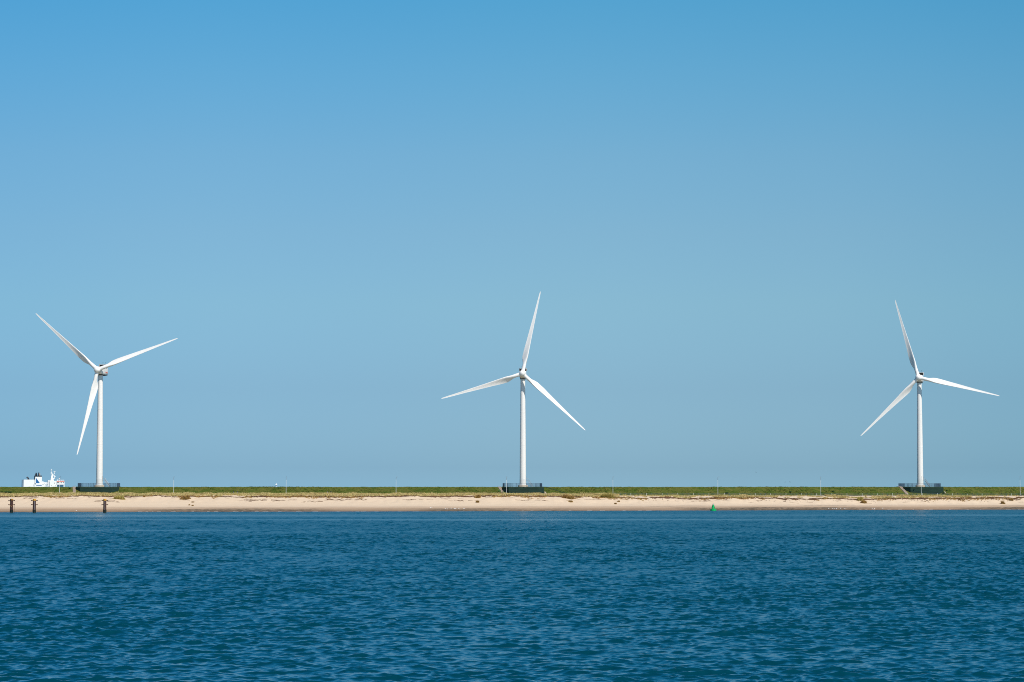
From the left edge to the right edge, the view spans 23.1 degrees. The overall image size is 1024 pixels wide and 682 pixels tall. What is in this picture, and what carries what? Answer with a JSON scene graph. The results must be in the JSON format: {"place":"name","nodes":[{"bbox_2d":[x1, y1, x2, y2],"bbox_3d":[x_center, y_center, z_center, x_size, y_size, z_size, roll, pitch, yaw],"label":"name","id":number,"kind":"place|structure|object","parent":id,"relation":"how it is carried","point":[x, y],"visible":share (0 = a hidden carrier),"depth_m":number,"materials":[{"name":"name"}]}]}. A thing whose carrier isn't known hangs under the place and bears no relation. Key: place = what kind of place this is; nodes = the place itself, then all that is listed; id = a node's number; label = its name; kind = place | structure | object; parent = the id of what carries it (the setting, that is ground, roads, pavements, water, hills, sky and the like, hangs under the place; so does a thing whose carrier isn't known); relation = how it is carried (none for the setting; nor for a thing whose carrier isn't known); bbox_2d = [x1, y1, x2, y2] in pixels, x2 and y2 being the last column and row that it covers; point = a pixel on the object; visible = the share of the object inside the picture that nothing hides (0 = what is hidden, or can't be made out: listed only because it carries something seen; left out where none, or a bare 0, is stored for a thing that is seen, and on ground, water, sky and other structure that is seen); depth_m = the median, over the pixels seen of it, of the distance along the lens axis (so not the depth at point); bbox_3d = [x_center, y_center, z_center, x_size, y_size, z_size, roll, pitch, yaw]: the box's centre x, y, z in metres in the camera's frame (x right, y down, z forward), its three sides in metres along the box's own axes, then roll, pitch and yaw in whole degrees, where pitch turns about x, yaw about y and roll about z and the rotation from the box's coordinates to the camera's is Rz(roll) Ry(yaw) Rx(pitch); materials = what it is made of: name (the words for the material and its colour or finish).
{"place":"outdoors","nodes":[
{"label":"outdoors","id":0,"kind":"place"},
{"bbox_2d":[22,469,64,486],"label":"ship","id":1,"kind":"object","parent":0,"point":[37,482],"visible":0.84,"depth_m":1991.49,"materials":[{"name":"white metal"}]},
{"bbox_2d":[0,509,1023,681],"bbox_3d":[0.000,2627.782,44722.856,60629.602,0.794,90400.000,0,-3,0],"label":"water","id":2,"kind":"structure","parent":0,"point":[682,596],"depth_m":262.84,"materials":[{"name":"teal liquid"}]},
{"bbox_2d":[8,499,14,512],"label":"mooring pile","id":3,"kind":"object","parent":2,"relation":"in","point":[11,504],"visible":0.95,"depth_m":1130.03,"materials":[{"name":"wood"}]},
{"bbox_2d":[31,499,37,512],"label":"mooring pile","id":4,"kind":"object","parent":2,"relation":"in","point":[34,504],"visible":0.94,"depth_m":1130.05,"materials":[{"name":"wood"}]},
{"bbox_2d":[102,499,107,512],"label":"mooring pile","id":5,"kind":"object","parent":2,"relation":"in","point":[104,504],"visible":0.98,"depth_m":1130.02,"materials":[{"name":"wood"}]},
{"bbox_2d":[0,494,1023,511],"bbox_3d":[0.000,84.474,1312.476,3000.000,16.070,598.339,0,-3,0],"label":"beach","id":6,"kind":"structure","parent":0,"point":[171,504],"depth_m":1242.78,"materials":[{"name":"beige sand"}]},
{"bbox_2d":[113,495,125,499],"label":"dune grass clump","id":7,"kind":"object","parent":6,"relation":"on","point":[120,497],"visible":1,"depth_m":1224.57,"materials":[{"name":"yellow plant"}]},
{"bbox_2d":[180,495,190,499],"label":"dune grass clump","id":8,"kind":"object","parent":6,"relation":"on","point":[186,497],"visible":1,"depth_m":1231.20,"materials":[{"name":"yellow plant"}]},
{"bbox_2d":[0,491,1018,498],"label":"dune grass","id":9,"kind":"structure","parent":6,"relation":"on","point":[311,494],"depth_m":1276.70,"materials":[{"name":"plant"}]},
{"bbox_2d":[0,495,1023,503],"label":"grass","id":10,"kind":"structure","parent":6,"relation":"on","point":[668,497],"depth_m":1276.89,"materials":[{"name":"plant"}]},
{"bbox_2d":[561,494,573,498],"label":"dune grass clump","id":11,"kind":"object","parent":6,"relation":"on","point":[567,496],"visible":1,"depth_m":1276.69,"materials":[{"name":"yellow plant"}]},
{"bbox_2d":[600,492,614,498],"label":"dune grass clump","id":12,"kind":"object","parent":6,"relation":"on","point":[608,495],"visible":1,"depth_m":1288.18,"materials":[{"name":"yellow plant"}]},
{"bbox_2d":[625,493,1021,495],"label":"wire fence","id":13,"kind":"object","parent":6,"relation":"on","point":[745,493],"visible":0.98,"depth_m":1325.95,"materials":[{"name":"metal"}]},
{"bbox_2d":[0,486,1023,495],"bbox_3d":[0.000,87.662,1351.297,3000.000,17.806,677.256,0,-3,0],"label":"dike","id":14,"kind":"structure","parent":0,"point":[736,490],"depth_m":1328.04,"materials":[{"name":"green plant"}]},
{"bbox_2d":[76,486,118,492],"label":"retaining wall","id":15,"kind":"structure","parent":14,"relation":"on","point":[99,489],"depth_m":1272.31,"materials":[{"name":"concrete"}]},
{"bbox_2d":[78,483,119,486],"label":"platform fence","id":16,"kind":"object","parent":15,"relation":"on","point":[100,484],"visible":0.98,"depth_m":1275.34,"materials":[{"name":"metal"}]},
{"bbox_2d":[36,313,177,486],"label":"wind turbine","id":17,"kind":"object","parent":14,"relation":"on","point":[101,371],"visible":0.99,"depth_m":1284.99,"materials":[{"name":"metal"}]},
{"bbox_2d":[441,291,584,486],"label":"wind turbine","id":18,"kind":"object","parent":14,"relation":"on","point":[522,375],"visible":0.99,"depth_m":1324.62,"materials":[{"name":"metal"}]},
{"bbox_2d":[503,486,545,493],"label":"retaining wall","id":19,"kind":"structure","parent":14,"relation":"on","point":[512,489],"depth_m":1312.04,"materials":[{"name":"concrete"}]},
{"bbox_2d":[503,483,541,486],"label":"platform fence","id":20,"kind":"object","parent":19,"relation":"on","point":[508,484],"visible":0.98,"depth_m":1315.20,"materials":[{"name":"metal"}]},
{"bbox_2d":[903,487,945,493],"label":"retaining wall","id":21,"kind":"structure","parent":14,"relation":"on","point":[934,490],"depth_m":1358.54,"materials":[{"name":"concrete"}]},
{"bbox_2d":[898,483,940,486],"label":"platform fence","id":22,"kind":"object","parent":21,"relation":"on","point":[912,484],"visible":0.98,"depth_m":1364.16,"materials":[{"name":"metal"}]},
{"bbox_2d":[861,300,998,486],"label":"wind turbine","id":23,"kind":"object","parent":14,"relation":"on","point":[919,379],"visible":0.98,"depth_m":1371.92,"materials":[{"name":"metal"}]},
{"bbox_2d":[0,0,1023,486],"label":"sky","id":24,"kind":"structure","parent":0,"point":[346,219],"materials":[{"name":"blue"}]}
]}

